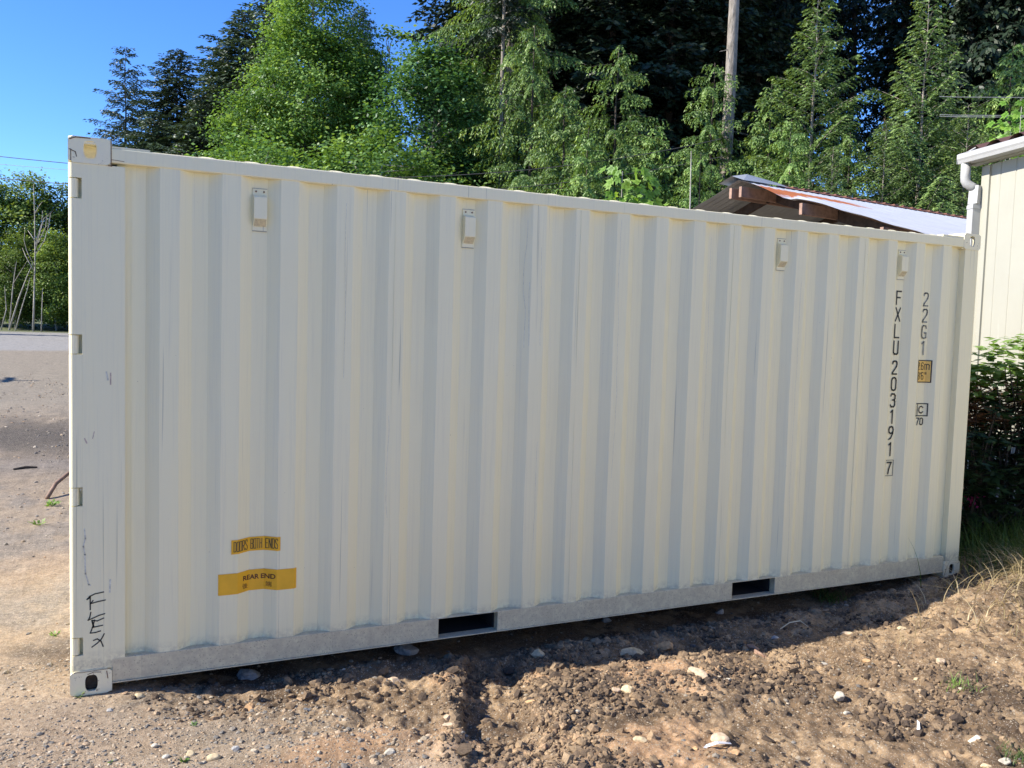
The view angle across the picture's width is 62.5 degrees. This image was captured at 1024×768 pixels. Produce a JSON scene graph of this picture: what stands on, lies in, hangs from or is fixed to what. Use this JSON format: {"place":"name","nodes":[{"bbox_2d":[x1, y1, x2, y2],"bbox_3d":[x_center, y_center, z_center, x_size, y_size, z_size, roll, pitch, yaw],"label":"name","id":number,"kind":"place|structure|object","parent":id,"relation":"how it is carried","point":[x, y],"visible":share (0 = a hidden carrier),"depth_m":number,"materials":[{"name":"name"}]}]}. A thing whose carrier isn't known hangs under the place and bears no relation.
{"place":"outdoors","nodes":[
{"label":"outdoors","id":0,"kind":"place"},
{"bbox_2d":[0,373,69,673],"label":"yard gravel","id":1,"kind":"structure","parent":0,"point":[28,633],"depth_m":12.61,"materials":[{"name":"gravel"}]},
{"bbox_2d":[0,0,950,244],"label":"sky","id":2,"kind":"structure","parent":0,"point":[54,54],"materials":[{"name":"blue"}]},
{"bbox_2d":[0,318,1023,767],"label":"ground","id":3,"kind":"structure","parent":0,"point":[36,588],"depth_m":4.32,"materials":[{"name":"soil"}]},
{"bbox_2d":[0,287,6,329],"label":"dead tree","id":4,"kind":"object","parent":3,"relation":"on","point":[5,311],"visible":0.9,"depth_m":46.16,"materials":[{"name":"grey wood"}]},
{"bbox_2d":[0,164,31,319],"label":"alder tree","id":5,"kind":"object","parent":3,"relation":"on","point":[6,223],"visible":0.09,"depth_m":49.85,"materials":[{"name":"green plant"}]},
{"bbox_2d":[9,260,27,325],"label":"dead tree","id":6,"kind":"object","parent":3,"relation":"on","point":[12,293],"visible":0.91,"depth_m":46.15,"materials":[{"name":"grey wood"}]},
{"bbox_2d":[8,263,32,329],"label":"dead tree","id":7,"kind":"object","parent":3,"relation":"on","point":[11,322],"visible":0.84,"depth_m":46.14,"materials":[{"name":"grey wood"}]},
{"bbox_2d":[0,171,43,324],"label":"alder tree","id":8,"kind":"object","parent":3,"relation":"on","point":[1,185],"visible":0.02,"depth_m":51.20,"materials":[{"name":"green plant"}]},
{"bbox_2d":[15,278,29,330],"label":"dead tree","id":9,"kind":"object","parent":3,"relation":"on","point":[21,308],"visible":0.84,"depth_m":46.16,"materials":[{"name":"grey wood"}]},
{"bbox_2d":[13,466,36,469],"bbox_3d":[-5.611,0.963,9.723,0.044,0.038,0.253,5,5,43],"label":"stick","id":10,"kind":"object","parent":3,"relation":"on","point":[22,467],"visible":1,"depth_m":9.71,"materials":[{"name":"brown wood"}]},
{"bbox_2d":[0,229,53,328],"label":"alder tree","id":11,"kind":"object","parent":3,"relation":"on","point":[12,256],"visible":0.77,"depth_m":47.36,"materials":[{"name":"green plant"}]},
{"bbox_2d":[0,167,68,326],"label":"alder tree","id":12,"kind":"object","parent":3,"relation":"on","point":[22,208],"visible":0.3,"depth_m":49.61,"materials":[{"name":"green plant"}]},
{"bbox_2d":[6,177,68,326],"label":"alder tree","id":13,"kind":"object","parent":3,"relation":"on","point":[60,201],"visible":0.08,"depth_m":50.74,"materials":[{"name":"green plant"}]},
{"bbox_2d":[22,184,52,330],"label":"dead tree","id":14,"kind":"object","parent":3,"relation":"on","point":[34,265],"visible":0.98,"depth_m":46.06,"materials":[{"name":"grey wood"}]},
{"bbox_2d":[19,227,68,330],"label":"alder tree","id":15,"kind":"object","parent":3,"relation":"on","point":[56,298],"visible":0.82,"depth_m":47.19,"materials":[{"name":"green plant"}]},
{"bbox_2d":[44,499,60,505],"bbox_3d":[-4.328,1.116,7.934,0.127,0.060,0.152,2,4,4],"label":"weed","id":16,"kind":"object","parent":3,"relation":"on","point":[50,502],"visible":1,"depth_m":7.94,"materials":[{"name":"green plant"}]},
{"bbox_2d":[45,471,68,498],"bbox_3d":[-4.403,0.970,8.784,0.406,0.247,1.169,4,4,29],"label":"bent pipe","id":17,"kind":"object","parent":3,"relation":"on","point":[54,486],"visible":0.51,"depth_m":8.39,"materials":[{"name":"plastic"}]},
{"bbox_2d":[83,46,150,149],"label":"slender conifer","id":18,"kind":"object","parent":3,"relation":"on","point":[129,120],"visible":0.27,"depth_m":54.74,"materials":[{"name":"green plant"}]},
{"bbox_2d":[59,48,204,323],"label":"dark conifer","id":19,"kind":"object","parent":3,"relation":"on","point":[168,93],"visible":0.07,"depth_m":52.39,"materials":[{"name":"green plant"}]},
{"bbox_2d":[120,111,180,153],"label":"dark conifer","id":20,"kind":"object","parent":3,"relation":"on","point":[147,143],"visible":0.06,"depth_m":48.89,"materials":[{"name":"plant"}]},
{"bbox_2d":[157,93,235,157],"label":"dark conifer","id":21,"kind":"object","parent":3,"relation":"on","point":[201,115],"visible":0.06,"depth_m":45.86,"materials":[{"name":"plant"}]},
{"bbox_2d":[157,45,241,153],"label":"dark conifer","id":22,"kind":"object","parent":3,"relation":"on","point":[195,80],"visible":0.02,"depth_m":50.41,"materials":[{"name":"green plant"}]},
{"bbox_2d":[207,753,220,760],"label":"stone","id":23,"kind":"object","parent":3,"relation":"on","point":[213,756],"visible":1,"depth_m":3.43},
{"bbox_2d":[158,9,289,154],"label":"dark conifer","id":24,"kind":"object","parent":3,"relation":"on","point":[232,50],"visible":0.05,"depth_m":48.10,"materials":[{"name":"plant"}]},
{"bbox_2d":[237,669,260,679],"bbox_3d":[-1.372,1.526,4.421,0.136,0.068,0.096,8,-1,-17],"label":"stone","id":25,"kind":"object","parent":3,"relation":"on","point":[248,674],"visible":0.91,"depth_m":4.39,"materials":[{"name":"stone"}]},
{"bbox_2d":[244,703,253,710],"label":"stone","id":26,"kind":"object","parent":3,"relation":"on","point":[248,706],"visible":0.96,"depth_m":3.97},
{"bbox_2d":[205,0,316,165],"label":"dark conifer","id":27,"kind":"object","parent":3,"relation":"on","point":[250,24],"visible":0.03,"depth_m":46.25,"materials":[{"name":"plant"}]},
{"bbox_2d":[175,115,350,170],"bbox_3d":[-7.659,-3.456,23.837,9.368,7.804,5.695,2,4,12],"label":"maple bush","id":28,"kind":"object","parent":3,"relation":"on","point":[257,145],"visible":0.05,"depth_m":23.15,"materials":[{"name":"green plant"}]},
{"bbox_2d":[183,0,425,174],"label":"maple tree","id":29,"kind":"object","parent":3,"relation":"on","point":[337,85],"visible":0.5,"depth_m":28.44,"materials":[{"name":"green plant"}]},
{"bbox_2d":[338,6,405,172],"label":"dark conifer","id":30,"kind":"object","parent":3,"relation":"on","point":[363,9],"visible":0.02,"depth_m":76.15,"materials":[{"name":"plant"}]},
{"bbox_2d":[258,112,491,186],"bbox_3d":[-3.389,-3.102,22.171,9.049,7.538,5.500,0,4,-25],"label":"maple bush","id":31,"kind":"object","parent":3,"relation":"on","point":[409,170],"visible":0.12,"depth_m":21.34,"materials":[{"name":"green plant"}]},
{"bbox_2d":[357,23,417,161],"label":"thin maple","id":32,"kind":"object","parent":3,"relation":"on","point":[392,32],"visible":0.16,"depth_m":29.17,"materials":[{"name":"plant"}]},
{"bbox_2d":[384,748,394,754],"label":"stone","id":33,"kind":"object","parent":3,"relation":"on","point":[389,751],"visible":1,"depth_m":3.44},
{"bbox_2d":[394,644,418,655],"bbox_3d":[-0.607,1.522,4.813,0.128,0.073,0.090,3,4,22],"label":"stone","id":34,"kind":"object","parent":3,"relation":"on","point":[406,649],"visible":0.87,"depth_m":4.79,"materials":[{"name":"stone"}]},
{"bbox_2d":[403,45,448,158],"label":"dark conifer","id":35,"kind":"object","parent":3,"relation":"on","point":[417,145],"depth_m":77.86,"materials":[{"name":"plant"}]},
{"bbox_2d":[344,31,542,188],"bbox_3d":[-2.963,-5.382,26.918,7.383,11.352,6.183,0,4,-25],"label":"maple tree","id":36,"kind":"object","parent":3,"relation":"on","point":[445,83],"visible":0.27,"depth_m":25.88,"materials":[{"name":"green plant"}]},
{"bbox_2d":[423,1,473,170],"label":"forest conifer","id":37,"kind":"object","parent":3,"relation":"on","point":[453,49],"depth_m":42.68,"materials":[{"name":"plant"}]},
{"bbox_2d":[394,0,567,184],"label":"forest conifer","id":38,"kind":"object","parent":3,"relation":"on","point":[437,12],"visible":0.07,"depth_m":34.81,"materials":[{"name":"green plant"}]},
{"bbox_2d":[464,0,552,188],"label":"tall fir","id":39,"kind":"object","parent":3,"relation":"on","point":[506,10],"visible":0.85,"depth_m":26.95,"materials":[{"name":"green plant"}]},
{"bbox_2d":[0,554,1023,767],"bbox_3d":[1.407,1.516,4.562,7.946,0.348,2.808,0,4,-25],"label":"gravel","id":40,"kind":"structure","parent":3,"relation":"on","point":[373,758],"depth_m":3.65,"materials":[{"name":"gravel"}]},
{"bbox_2d":[425,0,605,197],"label":"cedar tree","id":41,"kind":"object","parent":3,"relation":"on","point":[495,74],"visible":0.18,"depth_m":27.73,"materials":[{"name":"plant"}]},
{"bbox_2d":[68,135,980,696],"bbox_3d":[0.212,0.088,6.238,6.090,2.592,2.450,0,4,-25],"label":"shipping container","id":42,"kind":"object","parent":3,"relation":"on","point":[314,413],"visible":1,"depth_m":4.70,"materials":[{"name":"metal"}]},
{"bbox_2d":[459,25,589,195],"bbox_3d":[0.040,-4.368,24.796,8.278,12.088,8.580,0,4,-20],"label":"young cedar","id":43,"kind":"object","parent":3,"relation":"on","point":[517,179],"visible":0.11,"depth_m":24.40,"materials":[{"name":"green plant"}]},
{"bbox_2d":[530,649,544,657],"bbox_3d":[0.147,1.554,4.857,0.082,0.050,0.057,-8,13,1],"label":"stone","id":44,"kind":"object","parent":3,"relation":"on","point":[536,653],"visible":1,"depth_m":4.84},
{"bbox_2d":[442,0,645,189],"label":"forest conifer","id":45,"kind":"object","parent":3,"relation":"on","point":[565,35],"visible":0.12,"depth_m":32.17,"materials":[{"name":"plant"}]},
{"bbox_2d":[519,85,613,198],"bbox_3d":[1.511,-3.154,21.424,4.844,8.697,5.978,1,4,-11],"label":"young cedar","id":46,"kind":"object","parent":3,"relation":"on","point":[550,156],"visible":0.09,"depth_m":21.00,"materials":[{"name":"green plant"}]},
{"bbox_2d":[127,561,1023,767],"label":"soil clods","id":47,"kind":"object","parent":3,"relation":"on","point":[586,680],"visible":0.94,"depth_m":4.23,"materials":[{"name":"soil"}]},
{"bbox_2d":[550,129,628,202],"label":"young cedar","id":48,"kind":"object","parent":3,"relation":"on","point":[578,178],"visible":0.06,"depth_m":19.19,"materials":[{"name":"green plant"}]},
{"bbox_2d":[526,45,670,201],"bbox_3d":[2.892,-3.637,22.529,7.372,10.766,7.641,5,5,41],"label":"young cedar","id":49,"kind":"object","parent":3,"relation":"on","point":[617,138],"visible":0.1,"depth_m":22.42,"materials":[{"name":"green plant"}]},
{"bbox_2d":[512,0,727,199],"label":"forest conifer","id":50,"kind":"object","parent":3,"relation":"on","point":[585,8],"visible":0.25,"depth_m":31.14,"materials":[{"name":"plant"}]},
{"bbox_2d":[621,685,633,693],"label":"stone","id":51,"kind":"object","parent":3,"relation":"on","point":[625,689],"visible":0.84,"depth_m":4.14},
{"bbox_2d":[598,165,662,205],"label":"young maple","id":52,"kind":"object","parent":3,"relation":"on","point":[625,185],"visible":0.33,"depth_m":11.55,"materials":[{"name":"green plant"}]},
{"bbox_2d":[620,647,643,656],"bbox_3d":[0.700,1.564,4.902,0.160,0.064,0.073,9,0,-9],"label":"stone","id":53,"kind":"object","parent":3,"relation":"on","point":[631,650],"visible":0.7,"depth_m":4.88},
{"bbox_2d":[633,736,646,742],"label":"stone","id":54,"kind":"object","parent":3,"relation":"on","point":[640,739],"visible":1,"depth_m":3.58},
{"bbox_2d":[567,0,722,192],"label":"forest conifer","id":55,"kind":"object","parent":3,"relation":"on","point":[640,38],"visible":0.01,"depth_m":33.39,"materials":[{"name":"plant"}]},
{"bbox_2d":[623,125,685,206],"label":"young cedar","id":56,"kind":"object","parent":3,"relation":"on","point":[647,162],"visible":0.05,"depth_m":21.56,"materials":[{"name":"green plant"}]},
{"bbox_2d":[657,641,672,650],"bbox_3d":[0.906,1.555,4.990,0.084,0.072,0.108,0,-4,-11],"label":"stone","id":57,"kind":"object","parent":3,"relation":"on","point":[666,646],"visible":0.76,"depth_m":4.96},
{"bbox_2d":[558,0,773,208],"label":"forest conifer","id":58,"kind":"object","parent":3,"relation":"on","point":[673,43],"visible":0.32,"depth_m":31.29,"materials":[{"name":"plant"}]},
{"bbox_2d":[689,151,691,208],"bbox_3d":[3.324,-1.794,16.134,0.030,5.259,0.083,1,4,-10],"label":"bare pole","id":59,"kind":"object","parent":3,"relation":"on","point":[690,187],"visible":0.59,"depth_m":15.99,"materials":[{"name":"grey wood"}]},
{"bbox_2d":[666,153,722,208],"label":"young cedar","id":60,"kind":"object","parent":3,"relation":"on","point":[708,175],"visible":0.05,"depth_m":18.29,"materials":[{"name":"green plant"}]},
{"bbox_2d":[687,666,707,678],"bbox_3d":[0.958,1.488,4.324,0.059,0.054,0.126,2,9,-39],"label":"stone","id":61,"kind":"object","parent":3,"relation":"on","point":[700,672],"visible":0.75,"depth_m":4.31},
{"bbox_2d":[656,63,755,208],"bbox_3d":[4.857,-3.330,22.152,7.198,10.141,6.944,4,5,36],"label":"young cedar","id":62,"kind":"object","parent":3,"relation":"on","point":[704,136],"visible":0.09,"depth_m":21.92,"materials":[{"name":"green plant"}]},
{"bbox_2d":[703,741,730,747],"bbox_3d":[0.857,1.535,3.597,0.182,0.026,0.041,-1,4,-32],"label":"plastic strip","id":63,"kind":"object","parent":3,"relation":"on","point":[713,743],"visible":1,"depth_m":3.60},
{"bbox_2d":[665,9,773,202],"bbox_3d":[8.174,-13.974,36.100,8.629,27.570,7.847,-2,5,-42],"label":"forest conifer","id":64,"kind":"object","parent":3,"relation":"on","point":[711,80],"depth_m":35.13,"materials":[{"name":"plant"}]},
{"bbox_2d":[711,732,728,745],"bbox_3d":[0.899,1.539,3.653,0.080,0.050,0.072,-8,1,1],"label":"stone","id":65,"kind":"object","parent":3,"relation":"on","point":[719,736],"visible":0.91,"depth_m":3.63,"materials":[{"name":"stone"}]},
{"bbox_2d":[645,0,811,198],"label":"forest conifer","id":66,"kind":"object","parent":3,"relation":"on","point":[751,67],"visible":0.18,"depth_m":32.44,"materials":[{"name":"plant"}]},
{"bbox_2d":[716,0,747,188],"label":"utility pole","id":67,"kind":"object","parent":3,"relation":"on","point":[732,43],"visible":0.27,"depth_m":22.45,"materials":[{"name":"grey wood"}]},
{"bbox_2d":[0,139,719,177],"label":"overhead wire","id":68,"kind":"object","parent":67,"relation":"attached to","point":[470,174],"visible":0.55,"depth_m":19.21,"materials":[{"name":"metal"}]},
{"bbox_2d":[0,156,722,188],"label":"overhead wire","id":69,"kind":"object","parent":67,"relation":"attached to","point":[500,188],"visible":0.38,"depth_m":19.17,"materials":[{"name":"metal"}]},
{"bbox_2d":[754,649,766,657],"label":"stone","id":70,"kind":"object","parent":3,"relation":"on","point":[759,653],"visible":0.81,"depth_m":4.88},
{"bbox_2d":[722,84,807,185],"bbox_3d":[6.582,-3.166,21.574,6.201,9.023,5.026,1,4,-15],"label":"young cedar","id":71,"kind":"object","parent":3,"relation":"on","point":[760,129],"visible":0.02,"depth_m":21.46,"materials":[{"name":"green plant"}]},
{"bbox_2d":[715,0,825,187],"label":"forest conifer","id":72,"kind":"object","parent":3,"relation":"on","point":[772,13],"visible":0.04,"depth_m":34.55,"materials":[{"name":"plant"}]},
{"bbox_2d":[764,120,815,188],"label":"young cedar","id":73,"kind":"object","parent":3,"relation":"on","point":[791,150],"visible":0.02,"depth_m":19.19,"materials":[{"name":"green plant"}]},
{"bbox_2d":[722,0,868,189],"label":"forest conifer","id":74,"kind":"object","parent":3,"relation":"on","point":[846,54],"visible":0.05,"depth_m":37.64,"materials":[{"name":"plant"}]},
{"bbox_2d":[714,0,896,203],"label":"young hemlock","id":75,"kind":"object","parent":3,"relation":"on","point":[815,159],"visible":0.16,"depth_m":20.46,"materials":[{"name":"plant"}]},
{"bbox_2d":[777,0,871,137],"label":"forest conifer","id":76,"kind":"object","parent":3,"relation":"on","point":[839,22],"visible":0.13,"depth_m":38.20,"materials":[{"name":"green plant"}]},
{"bbox_2d":[693,174,966,234],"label":"open shed","id":77,"kind":"structure","parent":3,"relation":"on","point":[745,194],"depth_m":13.15,"materials":[{"name":"metal"}]},
{"bbox_2d":[803,587,859,604],"bbox_3d":[2.247,1.496,6.027,0.563,0.135,0.484,-2,5,-42],"label":"grass tuft","id":78,"kind":"object","parent":3,"relation":"on","point":[829,598],"visible":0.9,"depth_m":6.06,"materials":[{"name":"plant"}]},
{"bbox_2d":[810,146,858,195],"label":"young hemlock","id":79,"kind":"object","parent":3,"relation":"on","point":[838,171],"visible":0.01,"depth_m":18.24,"materials":[{"name":"plant"}]},
{"bbox_2d":[834,691,844,701],"bbox_3d":[1.625,1.553,4.192,0.050,0.045,0.055,-9,-4,-16],"label":"stone","id":80,"kind":"object","parent":3,"relation":"on","point":[839,696],"visible":1,"depth_m":4.18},
{"bbox_2d":[808,0,892,177],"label":"forest conifer","id":81,"kind":"object","parent":3,"relation":"on","point":[869,116],"visible":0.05,"depth_m":43.01,"materials":[{"name":"plant"}]},
{"bbox_2d":[818,133,883,200],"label":"young cedar","id":82,"kind":"object","parent":3,"relation":"on","point":[844,143],"visible":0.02,"depth_m":19.15,"materials":[{"name":"green plant"}]},
{"bbox_2d":[794,0,912,182],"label":"forest conifer","id":83,"kind":"object","parent":3,"relation":"on","point":[861,5],"visible":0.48,"depth_m":36.90,"materials":[{"name":"plant"}]},
{"bbox_2d":[843,0,901,192],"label":"forest conifer","id":84,"kind":"object","parent":3,"relation":"on","point":[894,1],"visible":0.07,"depth_m":45.29,"materials":[{"name":"plant"}]},
{"bbox_2d":[846,120,922,206],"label":"young hemlock","id":85,"kind":"object","parent":3,"relation":"on","point":[876,179],"visible":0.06,"depth_m":18.70,"materials":[{"name":"plant"}]},
{"bbox_2d":[826,0,950,181],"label":"forest conifer","id":86,"kind":"object","parent":3,"relation":"on","point":[900,33],"visible":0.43,"depth_m":36.03,"materials":[{"name":"plant"}]},
{"bbox_2d":[780,577,1023,705],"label":"straw litter","id":87,"kind":"object","parent":3,"relation":"on","point":[949,631],"visible":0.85,"depth_m":5.29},
{"bbox_2d":[861,1,949,170],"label":"forest conifer","id":88,"kind":"object","parent":3,"relation":"on","point":[883,113],"visible":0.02,"depth_m":41.46,"materials":[{"name":"plant"}]},
{"bbox_2d":[848,0,1004,215],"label":"young hemlock","id":89,"kind":"object","parent":3,"relation":"on","point":[905,151],"visible":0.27,"depth_m":19.43,"materials":[{"name":"plant"}]},
{"bbox_2d":[845,0,1010,208],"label":"forest conifer","id":90,"kind":"object","parent":3,"relation":"on","point":[881,52],"visible":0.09,"depth_m":35.41,"materials":[{"name":"plant"}]},
{"bbox_2d":[858,527,1023,642],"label":"dry grass","id":91,"kind":"structure","parent":3,"relation":"on","point":[1011,568],"depth_m":5.91,"materials":[{"name":"plant"}]},
{"bbox_2d":[872,0,1023,207],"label":"forest conifer","id":92,"kind":"object","parent":3,"relation":"on","point":[967,36],"visible":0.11,"depth_m":32.62,"materials":[{"name":"plant"}]},
{"bbox_2d":[907,102,988,216],"bbox_3d":[10.101,-2.547,18.893,4.223,7.355,4.706,3,4,24],"label":"young hemlock","id":93,"kind":"object","parent":3,"relation":"on","point":[962,212],"visible":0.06,"depth_m":18.72,"materials":[{"name":"plant"}]},
{"bbox_2d":[940,670,986,691],"bbox_3d":[2.305,1.525,4.350,0.228,0.086,0.214,0,4,-25],"label":"grass tuft","id":94,"kind":"object","parent":3,"relation":"on","point":[959,683],"visible":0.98,"depth_m":4.33,"materials":[{"name":"green plant"}]},
{"bbox_2d":[910,0,1023,204],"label":"forest conifer","id":95,"kind":"object","parent":3,"relation":"on","point":[1015,28],"visible":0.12,"depth_m":31.83,"materials":[{"name":"plant"}]},
{"bbox_2d":[968,735,980,742],"bbox_3d":[2.089,1.579,3.755,0.128,0.034,0.030,0,4,-19],"label":"bark scrap","id":96,"kind":"object","parent":3,"relation":"on","point":[974,738],"visible":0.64,"depth_m":3.75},
{"bbox_2d":[944,42,1023,212],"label":"young cedar","id":97,"kind":"object","parent":3,"relation":"on","point":[1010,107],"visible":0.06,"depth_m":23.55,"materials":[{"name":"green plant"}]},
{"bbox_2d":[956,131,1023,512],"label":"white building","id":98,"kind":"structure","parent":3,"relation":"on","point":[995,214],"depth_m":8.68,"materials":[{"name":"beige"}]},
{"bbox_2d":[960,390,1023,542],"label":"rhododendron","id":99,"kind":"object","parent":3,"relation":"on","point":[987,487],"visible":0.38,"depth_m":7.18,"materials":[{"name":"green plant"}]},
{"bbox_2d":[962,375,1023,527],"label":"withered shrub","id":100,"kind":"object","parent":3,"relation":"on","point":[974,417],"visible":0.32,"depth_m":7.41,"materials":[{"name":"plant"}]},
{"bbox_2d":[969,333,1023,535],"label":"bramble","id":101,"kind":"object","parent":3,"relation":"on","point":[993,370],"visible":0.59,"depth_m":7.46,"materials":[{"name":"green plant"}]},
{"bbox_2d":[998,758,1010,764],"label":"stone","id":102,"kind":"object","parent":3,"relation":"on","point":[1005,761],"visible":0.99,"depth_m":3.60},
{"bbox_2d":[986,99,1023,160],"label":"young maple","id":103,"kind":"object","parent":3,"relation":"on","point":[1014,117],"visible":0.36,"depth_m":14.57,"materials":[{"name":"green plant"}]},
{"bbox_2d":[990,734,1023,764],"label":"grass tuft","id":104,"kind":"object","parent":3,"relation":"on","point":[1018,753],"visible":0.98,"depth_m":3.65,"materials":[{"name":"plant"}]},
{"bbox_2d":[996,15,1023,162],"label":"forest conifer","id":105,"kind":"object","parent":3,"relation":"on","point":[1009,48],"depth_m":31.86,"materials":[{"name":"plant"}]},
{"bbox_2d":[913,502,1023,585],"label":"grass","id":106,"kind":"structure","parent":0,"point":[978,542],"depth_m":6.78,"materials":[{"name":"plant"}]},
{"bbox_2d":[940,96,1023,97],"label":"overhead wire","id":107,"kind":"object","parent":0,"point":[992,97],"visible":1,"depth_m":18.00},
{"bbox_2d":[940,114,1023,115],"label":"overhead wire","id":108,"kind":"object","parent":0,"point":[979,115],"visible":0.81,"depth_m":18.00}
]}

